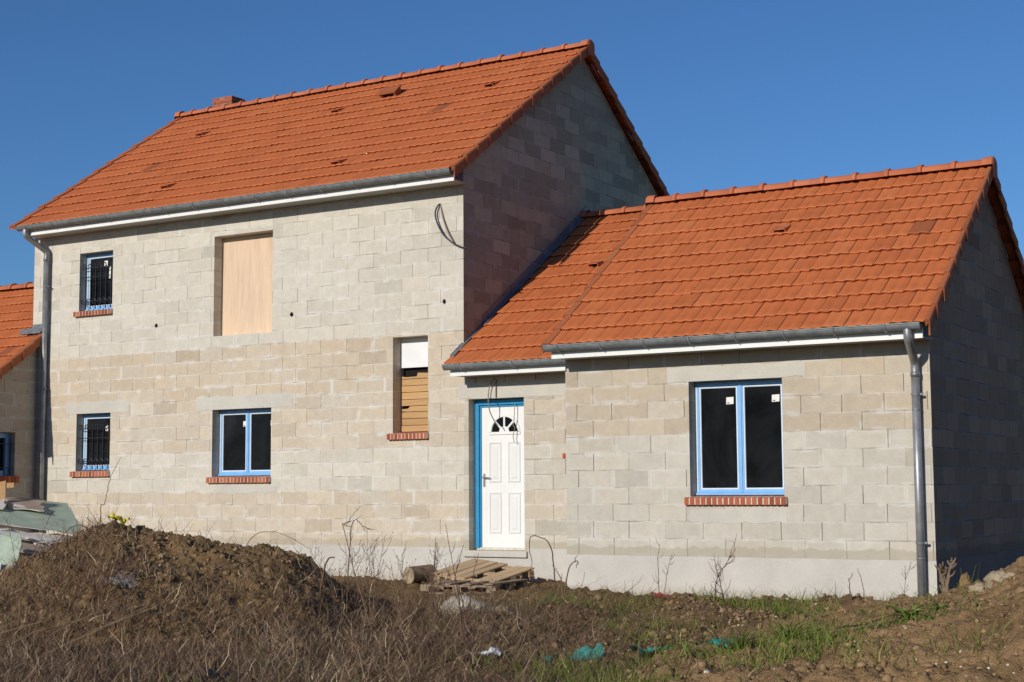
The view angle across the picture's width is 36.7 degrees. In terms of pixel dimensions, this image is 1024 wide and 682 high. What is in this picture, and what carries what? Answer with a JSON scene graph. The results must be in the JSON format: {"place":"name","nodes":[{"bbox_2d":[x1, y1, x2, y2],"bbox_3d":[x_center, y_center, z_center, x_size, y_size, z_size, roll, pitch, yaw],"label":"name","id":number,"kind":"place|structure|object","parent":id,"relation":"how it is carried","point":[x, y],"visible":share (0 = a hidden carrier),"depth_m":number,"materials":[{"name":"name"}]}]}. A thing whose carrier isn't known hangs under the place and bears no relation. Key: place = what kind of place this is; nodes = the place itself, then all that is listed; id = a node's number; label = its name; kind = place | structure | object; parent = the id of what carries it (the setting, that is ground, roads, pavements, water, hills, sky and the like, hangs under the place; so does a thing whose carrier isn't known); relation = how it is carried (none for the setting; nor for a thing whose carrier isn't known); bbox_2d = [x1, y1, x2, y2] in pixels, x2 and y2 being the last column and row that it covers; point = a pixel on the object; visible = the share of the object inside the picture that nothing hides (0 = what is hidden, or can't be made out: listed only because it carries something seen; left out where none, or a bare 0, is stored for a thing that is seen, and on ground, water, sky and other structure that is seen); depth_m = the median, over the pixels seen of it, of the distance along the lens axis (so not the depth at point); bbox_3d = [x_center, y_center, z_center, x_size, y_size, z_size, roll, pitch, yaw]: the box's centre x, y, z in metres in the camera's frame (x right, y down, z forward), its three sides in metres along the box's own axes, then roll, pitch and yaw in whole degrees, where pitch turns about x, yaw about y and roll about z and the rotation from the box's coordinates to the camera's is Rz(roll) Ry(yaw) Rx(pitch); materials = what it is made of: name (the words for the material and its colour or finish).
{"place":"outdoors","nodes":[
{"label":"outdoors","id":0,"kind":"place"},
{"bbox_2d":[0,575,864,681],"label":"ground","id":1,"kind":"structure","parent":0,"point":[539,584],"depth_m":15.04,"materials":[{"name":"soil"}]},
{"bbox_2d":[0,533,21,569],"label":"plasterboard sheet","id":2,"kind":"object","parent":1,"relation":"on","point":[6,546],"visible":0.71,"depth_m":19.95,"materials":[{"name":"paint"}]},
{"bbox_2d":[0,282,41,532],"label":"neighbour house","id":3,"kind":"structure","parent":1,"relation":"on","point":[20,363],"depth_m":26.70,"materials":[{"name":"tile"}]},
{"bbox_2d":[0,433,19,482],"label":"window","id":4,"kind":"structure","parent":3,"relation":"in","point":[4,437],"depth_m":26.40,"materials":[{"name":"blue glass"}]},
{"bbox_2d":[1,533,60,573],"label":"rubble soil","id":5,"kind":"structure","parent":1,"relation":"on","point":[26,555],"depth_m":21.20,"materials":[{"name":"brown soil"}]},
{"bbox_2d":[0,501,80,533],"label":"plasterboard sheet","id":6,"kind":"object","parent":5,"relation":"on","point":[62,513],"visible":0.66,"depth_m":21.91,"materials":[{"name":"paint"}]},
{"bbox_2d":[0,499,5,509],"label":"plasterboard sheet","id":7,"kind":"object","parent":6,"relation":"on","point":[2,505],"visible":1,"depth_m":22.04,"materials":[{"name":"paint"}]},
{"bbox_2d":[0,481,13,503],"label":"timber offcut","id":8,"kind":"object","parent":6,"relation":"on","point":[4,485],"visible":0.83,"depth_m":22.38,"materials":[{"name":"brown wood"}]},
{"bbox_2d":[6,497,45,510],"bbox_3d":[-7.106,2.375,22.454,0.611,0.206,0.830,1,-6,-15],"label":"plasterboard sheet","id":9,"kind":"object","parent":6,"relation":"on","point":[24,503],"visible":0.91,"depth_m":22.47,"materials":[{"name":"paint"}]},
{"bbox_2d":[0,610,65,641],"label":"straw stem","id":10,"kind":"object","parent":1,"relation":"on","point":[32,626],"visible":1,"depth_m":12.53,"materials":[{"name":"beige plant"}]},
{"bbox_2d":[2,610,85,645],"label":"straw stem","id":11,"kind":"object","parent":1,"relation":"on","point":[39,629],"visible":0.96,"depth_m":12.63,"materials":[{"name":"brown plant"}]},
{"bbox_2d":[2,616,95,648],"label":"straw stem","id":12,"kind":"object","parent":1,"relation":"on","point":[45,628],"visible":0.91,"depth_m":12.73,"materials":[{"name":"brown plant"}]},
{"bbox_2d":[18,601,120,651],"bbox_3d":[-3.780,2.437,12.825,1.058,0.537,0.028,0,-6,0],"label":"straw stem","id":13,"kind":"object","parent":1,"relation":"on","point":[67,625],"visible":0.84,"depth_m":12.84,"materials":[{"name":"brown plant"}]},
{"bbox_2d":[49,606,147,652],"bbox_3d":[-3.574,2.474,12.920,1.056,0.498,0.030,0,-6,0],"label":"straw stem","id":14,"kind":"object","parent":1,"relation":"on","point":[98,628],"visible":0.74,"depth_m":12.93,"materials":[{"name":"brown plant"}]},
{"bbox_2d":[64,607,153,645],"bbox_3d":[-3.531,2.474,13.021,1.055,0.460,0.025,0,-6,-1],"label":"straw stem","id":15,"kind":"object","parent":1,"relation":"on","point":[107,625],"visible":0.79,"depth_m":13.03,"materials":[{"name":"brown plant"}]},
{"bbox_2d":[67,539,151,606],"bbox_3d":[-3.825,2.345,14.516,0.802,0.994,0.379,-2,-6,13],"label":"dry weed","id":16,"kind":"object","parent":1,"relation":"on","point":[95,586],"visible":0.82,"depth_m":14.52,"materials":[{"name":"brown plant"}]},
{"bbox_2d":[195,667,237,680],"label":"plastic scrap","id":17,"kind":"object","parent":1,"relation":"on","point":[211,672],"visible":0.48,"depth_m":11.12,"materials":[{"name":"plastic"}]},
{"bbox_2d":[305,542,325,594],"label":"dry weed","id":18,"kind":"object","parent":1,"relation":"on","point":[315,565],"visible":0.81,"depth_m":15.53,"materials":[{"name":"brown plant"}]},
{"bbox_2d":[319,557,334,592],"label":"dry weed","id":19,"kind":"object","parent":1,"relation":"on","point":[324,573],"visible":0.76,"depth_m":15.44,"materials":[{"name":"plant"}]},
{"bbox_2d":[323,561,351,626],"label":"dry weed","id":20,"kind":"object","parent":1,"relation":"on","point":[341,613],"visible":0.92,"depth_m":14.72,"materials":[{"name":"brown plant"}]},
{"bbox_2d":[338,543,364,616],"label":"dry weed","id":21,"kind":"object","parent":1,"relation":"on","point":[350,576],"visible":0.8,"depth_m":15.45,"materials":[{"name":"brown plant"}]},
{"bbox_2d":[342,507,374,625],"bbox_3d":[-1.483,2.223,14.849,0.307,1.270,0.121,-1,-6,8],"label":"dry weed","id":22,"kind":"object","parent":1,"relation":"on","point":[351,561],"visible":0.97,"depth_m":14.86,"materials":[{"name":"brown plant"}]},
{"bbox_2d":[349,523,383,611],"bbox_3d":[-1.493,2.448,15.944,0.418,1.233,0.221,-1,-6,3],"label":"dry weed","id":23,"kind":"object","parent":1,"relation":"on","point":[376,540],"visible":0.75,"depth_m":15.95,"materials":[{"name":"brown plant"}]},
{"bbox_2d":[353,546,384,624],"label":"dry weed","id":24,"kind":"object","parent":1,"relation":"on","point":[371,587],"visible":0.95,"depth_m":15.04,"materials":[{"name":"brown plant"}]},
{"bbox_2d":[364,531,392,622],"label":"dry weed","id":25,"kind":"object","parent":1,"relation":"on","point":[376,575],"visible":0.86,"depth_m":15.51,"materials":[{"name":"brown plant"}]},
{"bbox_2d":[383,545,413,624],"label":"dry weed","id":26,"kind":"object","parent":1,"relation":"on","point":[398,584],"visible":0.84,"depth_m":15.17,"materials":[{"name":"brown plant"}]},
{"bbox_2d":[382,556,417,624],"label":"dry weed","id":27,"kind":"object","parent":1,"relation":"on","point":[400,595],"visible":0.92,"depth_m":14.73,"materials":[{"name":"brown plant"}]},
{"bbox_2d":[403,564,436,583],"bbox_3d":[-1.265,3.208,21.236,0.426,0.256,0.236,5,-8,-45],"label":"log","id":28,"kind":"object","parent":1,"relation":"on","point":[418,575],"visible":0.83,"depth_m":21.12,"materials":[{"name":"brown wood"}]},
{"bbox_2d":[421,568,444,629],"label":"dry weed","id":29,"kind":"object","parent":1,"relation":"on","point":[434,594],"visible":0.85,"depth_m":14.59,"materials":[{"name":"brown plant"}]},
{"bbox_2d":[431,539,435,624],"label":"dry weed","id":30,"kind":"object","parent":1,"relation":"on","point":[433,576],"visible":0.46,"depth_m":15.36,"materials":[{"name":"brown plant"}]},
{"bbox_2d":[426,545,449,620],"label":"dry weed","id":31,"kind":"object","parent":1,"relation":"on","point":[433,574],"visible":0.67,"depth_m":15.61,"materials":[{"name":"brown plant"}]},
{"bbox_2d":[422,557,455,626],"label":"dry weed","id":32,"kind":"object","parent":1,"relation":"on","point":[439,590],"visible":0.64,"depth_m":15.07,"materials":[{"name":"brown plant"}]},
{"bbox_2d":[0,501,904,681],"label":"dry grass","id":33,"kind":"structure","parent":1,"relation":"on","point":[342,653],"depth_m":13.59,"materials":[{"name":"brown plant"}]},
{"bbox_2d":[445,524,478,643],"bbox_3d":[-0.430,2.150,13.400,0.302,1.122,0.153,1,-6,-13],"label":"dry weed","id":34,"kind":"object","parent":1,"relation":"on","point":[468,637],"visible":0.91,"depth_m":13.41,"materials":[{"name":"brown plant"}]},
{"bbox_2d":[434,595,489,616],"bbox_3d":[-0.515,2.900,16.501,0.708,0.369,0.521,-4,-7,31],"label":"boulder","id":35,"kind":"object","parent":1,"relation":"on","point":[451,600],"visible":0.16,"depth_m":16.36,"materials":[{"name":"grey stone"}]},
{"bbox_2d":[420,578,527,593],"bbox_3d":[-0.510,3.277,20.598,1.215,0.160,0.844,-5,-5,33],"label":"pallet","id":36,"kind":"object","parent":1,"relation":"on","point":[510,585],"visible":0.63,"depth_m":20.36,"materials":[{"name":"brown wood"}]},
{"bbox_2d":[433,558,534,588],"bbox_3d":[-0.399,3.205,21.139,1.216,0.160,0.831,1,9,45],"label":"pallet","id":37,"kind":"object","parent":36,"relation":"on","point":[500,571],"visible":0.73,"depth_m":21.09,"materials":[{"name":"brown wood"}]},
{"bbox_2d":[476,647,501,655],"bbox_3d":[-0.192,2.475,12.297,0.218,0.066,0.158,-2,-6,16],"label":"plastic scrap","id":38,"kind":"object","parent":1,"relation":"on","point":[489,651],"visible":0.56,"depth_m":12.28,"materials":[{"name":"white plastic"}]},
{"bbox_2d":[473,571,508,623],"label":"dry weed","id":39,"kind":"object","parent":1,"relation":"on","point":[485,605],"visible":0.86,"depth_m":15.14,"materials":[{"name":"brown plant"}]},
{"bbox_2d":[489,605,513,613],"bbox_3d":[-0.104,2.886,16.260,0.281,0.197,0.365,2,-6,-25],"label":"stone","id":40,"kind":"object","parent":1,"relation":"on","point":[490,609],"visible":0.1,"depth_m":16.20,"materials":[{"name":"stone"}]},
{"bbox_2d":[0,522,1023,681],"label":"soil crumbs","id":41,"kind":"object","parent":1,"relation":"on","point":[886,677],"visible":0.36,"depth_m":13.73,"materials":[{"name":"brown soil"}]},
{"bbox_2d":[2,530,1023,681],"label":"green grass","id":42,"kind":"structure","parent":1,"relation":"on","point":[823,637],"depth_m":11.59,"materials":[{"name":"green plant"}]},
{"bbox_2d":[9,39,1023,600],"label":"house","id":43,"kind":"structure","parent":1,"relation":"on","point":[501,309],"depth_m":22.70,"materials":[{"name":"concrete"}]},
{"bbox_2d":[70,414,109,476],"bbox_3d":[-7.116,1.781,26.363,0.902,1.076,0.298,-4,-7,31],"label":"window","id":44,"kind":"structure","parent":43,"relation":"in","point":[95,429],"depth_m":26.41,"materials":[{"name":"black glass"}]},
{"bbox_2d":[73,252,112,316],"bbox_3d":[-7.137,-0.975,26.636,0.892,1.104,0.298,-4,-7,31],"label":"window","id":45,"kind":"structure","parent":43,"relation":"in","point":[99,282],"depth_m":26.69,"materials":[{"name":"blue glass"}]},
{"bbox_2d":[206,408,270,482],"bbox_3d":[-4.288,1.678,24.663,1.302,1.176,0.308,-4,-7,31],"label":"window","id":46,"kind":"structure","parent":43,"relation":"in","point":[244,435],"depth_m":24.72,"materials":[{"name":"black glass"}]},
{"bbox_2d":[474,398,524,549],"bbox_3d":[-0.127,1.921,22.234,0.922,2.162,0.114,-4,-7,31],"label":"door","id":47,"kind":"structure","parent":43,"relation":"in","point":[498,460],"depth_m":22.27,"materials":[{"name":"white paint"}]},
{"bbox_2d":[684,379,787,504],"bbox_3d":[2.726,1.223,18.623,1.310,1.499,0.308,-4,-7,31],"label":"window","id":48,"kind":"structure","parent":43,"relation":"in","point":[739,452],"depth_m":18.68,"materials":[{"name":"black glass"}]},
{"bbox_2d":[529,535,556,597],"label":"dry weed","id":49,"kind":"object","parent":1,"relation":"on","point":[552,559],"visible":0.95,"depth_m":17.05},
{"bbox_2d":[552,556,578,599],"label":"dry weed","id":50,"kind":"object","parent":1,"relation":"on","point":[566,576],"visible":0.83,"depth_m":16.83,"materials":[{"name":"brown plant"}]},
{"bbox_2d":[541,643,603,663],"bbox_3d":[0.480,2.505,12.297,0.505,0.179,0.386,0,-6,1],"label":"plastic sheet","id":51,"kind":"object","parent":1,"relation":"on","point":[583,650],"visible":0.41,"depth_m":12.33,"materials":[{"name":"teal plastic"}]},
{"bbox_2d":[652,541,673,597],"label":"dry weed","id":52,"kind":"object","parent":1,"relation":"on","point":[658,581],"visible":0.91,"depth_m":16.43,"materials":[{"name":"brown plant"}]},
{"bbox_2d":[654,592,671,599],"bbox_3d":[1.653,2.764,16.667,0.232,0.098,0.145,-1,-6,9],"label":"plastic scrap","id":53,"kind":"object","parent":1,"relation":"on","point":[657,595],"visible":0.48,"depth_m":16.67,"materials":[{"name":"red plastic"}]},
{"bbox_2d":[628,641,709,656],"bbox_3d":[1.285,2.495,12.522,0.670,0.151,0.254,-2,-6,13],"label":"plastic sheet","id":54,"kind":"object","parent":1,"relation":"on","point":[645,650],"visible":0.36,"depth_m":12.49,"materials":[{"name":"teal plastic"}]},
{"bbox_2d":[708,535,736,606],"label":"dry weed","id":55,"kind":"object","parent":1,"relation":"on","point":[718,575],"visible":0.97,"depth_m":16.13,"materials":[{"name":"brown plant"}]},
{"bbox_2d":[622,556,1023,681],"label":"soil mound","id":56,"kind":"object","parent":1,"relation":"on","point":[962,620],"visible":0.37,"depth_m":10.06,"materials":[{"name":"brown soil"}]},
{"bbox_2d":[710,637,738,647],"bbox_3d":[1.688,2.350,12.048,0.264,0.074,0.243,0,-6,-4],"label":"plastic sheet","id":57,"kind":"object","parent":56,"relation":"on","point":[717,641],"visible":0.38,"depth_m":12.00,"materials":[{"name":"teal plastic"}]},
{"bbox_2d":[717,629,759,650],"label":"weed plant","id":58,"kind":"object","parent":56,"relation":"on","point":[734,645],"visible":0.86,"depth_m":11.61,"materials":[{"name":"green plant"}]},
{"bbox_2d":[762,619,815,640],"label":"weed plant","id":59,"kind":"object","parent":56,"relation":"on","point":[786,632],"visible":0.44,"depth_m":11.62,"materials":[{"name":"green plant"}]},
{"bbox_2d":[807,618,881,630],"bbox_3d":[2.816,2.219,12.155,1.154,0.095,0.106,2,-6,-26],"label":"stick","id":60,"kind":"object","parent":56,"relation":"on","point":[846,625],"visible":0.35,"depth_m":12.06,"materials":[{"name":"brown wood"}]},
{"bbox_2d":[829,622,884,633],"bbox_3d":[2.891,2.219,12.067,1.065,0.109,0.103,2,-6,-25],"label":"stick","id":61,"kind":"object","parent":56,"relation":"on","point":[854,628],"visible":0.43,"depth_m":11.97,"materials":[{"name":"brown wood"}]},
{"bbox_2d":[858,608,877,614],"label":"weed plant","id":62,"kind":"object","parent":56,"relation":"on","point":[863,613],"visible":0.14,"depth_m":14.07,"materials":[{"name":"green plant"}]},
{"bbox_2d":[844,619,901,632],"bbox_3d":[2.936,2.217,12.122,0.825,0.126,0.090,2,-6,-21],"label":"stick","id":63,"kind":"object","parent":56,"relation":"on","point":[876,624],"visible":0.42,"depth_m":12.06,"materials":[{"name":"brown wood"}]},
{"bbox_2d":[873,601,906,620],"bbox_3d":[3.034,2.161,12.400,0.063,0.205,0.398,2,-6,-25],"label":"stick","id":64,"kind":"object","parent":56,"relation":"on","point":[887,615],"visible":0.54,"depth_m":12.44,"materials":[{"name":"brown wood"}]},
{"bbox_2d":[885,605,925,619],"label":"weed plant","id":65,"kind":"object","parent":56,"relation":"on","point":[897,610],"visible":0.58,"depth_m":12.09,"materials":[{"name":"green plant"}]},
{"bbox_2d":[921,612,949,618],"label":"weed plant","id":66,"kind":"object","parent":56,"relation":"on","point":[926,615],"visible":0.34,"depth_m":11.49,"materials":[{"name":"green plant"}]},
{"bbox_2d":[925,601,949,612],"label":"weed plant","id":67,"kind":"object","parent":56,"relation":"on","point":[937,606],"visible":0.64,"depth_m":12.82,"materials":[{"name":"green plant"}]},
{"bbox_2d":[959,572,970,586],"bbox_3d":[4.141,2.220,14.095,0.111,0.220,0.110,-4,-7,31],"label":"stone","id":68,"kind":"object","parent":56,"relation":"on","point":[965,576],"visible":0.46,"depth_m":14.07,"materials":[{"name":"beige stone"}]},
{"bbox_2d":[968,582,986,591],"bbox_3d":[4.074,2.181,13.494,0.180,0.154,0.144,-4,-7,31],"label":"stone","id":69,"kind":"object","parent":56,"relation":"on","point":[977,586],"visible":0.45,"depth_m":13.46,"materials":[{"name":"stone"}]},
{"bbox_2d":[983,570,1006,588],"bbox_3d":[4.125,2.038,13.074,0.216,0.190,0.255,3,-6,-29],"label":"stone","id":70,"kind":"object","parent":56,"relation":"on","point":[995,575],"visible":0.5,"depth_m":13.03,"materials":[{"name":"stone"}]},
{"bbox_2d":[999,572,1015,582],"bbox_3d":[4.173,1.999,12.898,0.184,0.142,0.184,-4,-7,31],"label":"stone","id":71,"kind":"object","parent":56,"relation":"on","point":[1006,574],"visible":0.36,"depth_m":12.87,"materials":[{"name":"stone"}]},
{"bbox_2d":[848,574,852,600],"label":"dry weed","id":72,"kind":"object","parent":1,"relation":"on","point":[849,587],"visible":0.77,"depth_m":15.83,"materials":[{"name":"plant"}]},
{"bbox_2d":[850,599,862,605],"bbox_3d":[3.471,2.701,15.511,0.180,0.224,0.190,2,-6,-26],"label":"soil clod","id":73,"kind":"object","parent":1,"relation":"on","point":[856,602],"visible":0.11,"depth_m":15.48,"materials":[{"name":"brown soil"}]},
{"bbox_2d":[900,562,915,593],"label":"dry weed","id":74,"kind":"object","parent":1,"relation":"on","point":[906,576],"visible":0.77,"depth_m":16.05,"materials":[{"name":"brown plant"}]},
{"bbox_2d":[935,557,956,592],"bbox_3d":[3.986,2.357,13.989,0.236,0.775,0.340,-1,-6,6],"label":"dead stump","id":75,"kind":"object","parent":1,"relation":"on","point":[944,588],"visible":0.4,"depth_m":14.12,"materials":[{"name":"brown wood"}]},
{"bbox_2d":[0,0,1023,285],"label":"sky","id":76,"kind":"structure","parent":0,"point":[718,94],"materials":[{"name":"blue"}]},
{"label":"plaster fragment","id":77,"kind":"object","parent":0,"visible":0},
{"bbox_2d":[0,530,69,541],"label":"plasterboard sheet","id":78,"kind":"object","parent":77,"relation":"on","point":[33,536],"visible":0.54,"depth_m":21.21,"materials":[{"name":"paint"}]},
{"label":"plaster fragment","id":79,"kind":"object","parent":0,"visible":0},
{"bbox_2d":[21,542,50,553],"bbox_3d":[-6.468,2.809,20.908,1.033,0.258,0.401,2,-6,-23],"label":"plasterboard sheet","id":80,"kind":"object","parent":79,"relation":"on","point":[26,548],"visible":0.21,"depth_m":20.85,"materials":[{"name":"paint"}]},
{"bbox_2d":[34,540,60,544],"bbox_3d":[-6.352,2.767,21.245,0.096,0.058,0.520,-5,-7,39],"label":"plaster fragment","id":81,"kind":"object","parent":80,"relation":"on","point":[36,543],"visible":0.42,"depth_m":21.13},
{"label":"terrain","id":82,"kind":"structure","parent":0,"visible":0},
{"bbox_2d":[0,520,409,666],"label":"soil mound","id":83,"kind":"object","parent":82,"relation":"on","point":[227,550],"visible":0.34,"depth_m":15.08,"materials":[{"name":"brown soil"}]},
{"bbox_2d":[1,499,58,583],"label":"dry weed","id":84,"kind":"object","parent":83,"relation":"on","point":[17,537],"visible":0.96,"depth_m":15.94,"materials":[{"name":"brown plant"}]},
{"bbox_2d":[41,522,117,562],"bbox_3d":[-4.297,2.313,15.334,0.825,1.019,0.116,-1,-6,4],"label":"dry weed","id":85,"kind":"object","parent":83,"relation":"on","point":[90,530],"visible":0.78,"depth_m":15.38,"materials":[{"name":"brown plant"}]},
{"bbox_2d":[100,458,120,523],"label":"dry weed","id":86,"kind":"object","parent":83,"relation":"on","point":[106,492],"visible":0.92,"depth_m":16.91,"materials":[{"name":"brown plant"}]},
{"bbox_2d":[100,572,137,589],"bbox_3d":[-3.764,2.308,14.833,0.347,0.170,0.261,-1,-6,3],"label":"rock","id":87,"kind":"object","parent":83,"relation":"on","point":[130,580],"visible":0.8,"depth_m":14.79,"materials":[{"name":"grey stone"}]},
{"bbox_2d":[108,512,129,524],"bbox_3d":[-4.317,1.954,16.969,0.214,0.142,0.150,-1,-6,4],"label":"plastic scrap","id":88,"kind":"object","parent":83,"relation":"on","point":[122,520],"visible":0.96,"depth_m":16.96,"materials":[{"name":"yellow plastic"}]},
{"bbox_2d":[240,530,309,561],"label":"dry weed","id":89,"kind":"object","parent":83,"relation":"on","point":[272,531],"visible":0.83,"depth_m":15.87,"materials":[{"name":"brown plant"}]}
]}

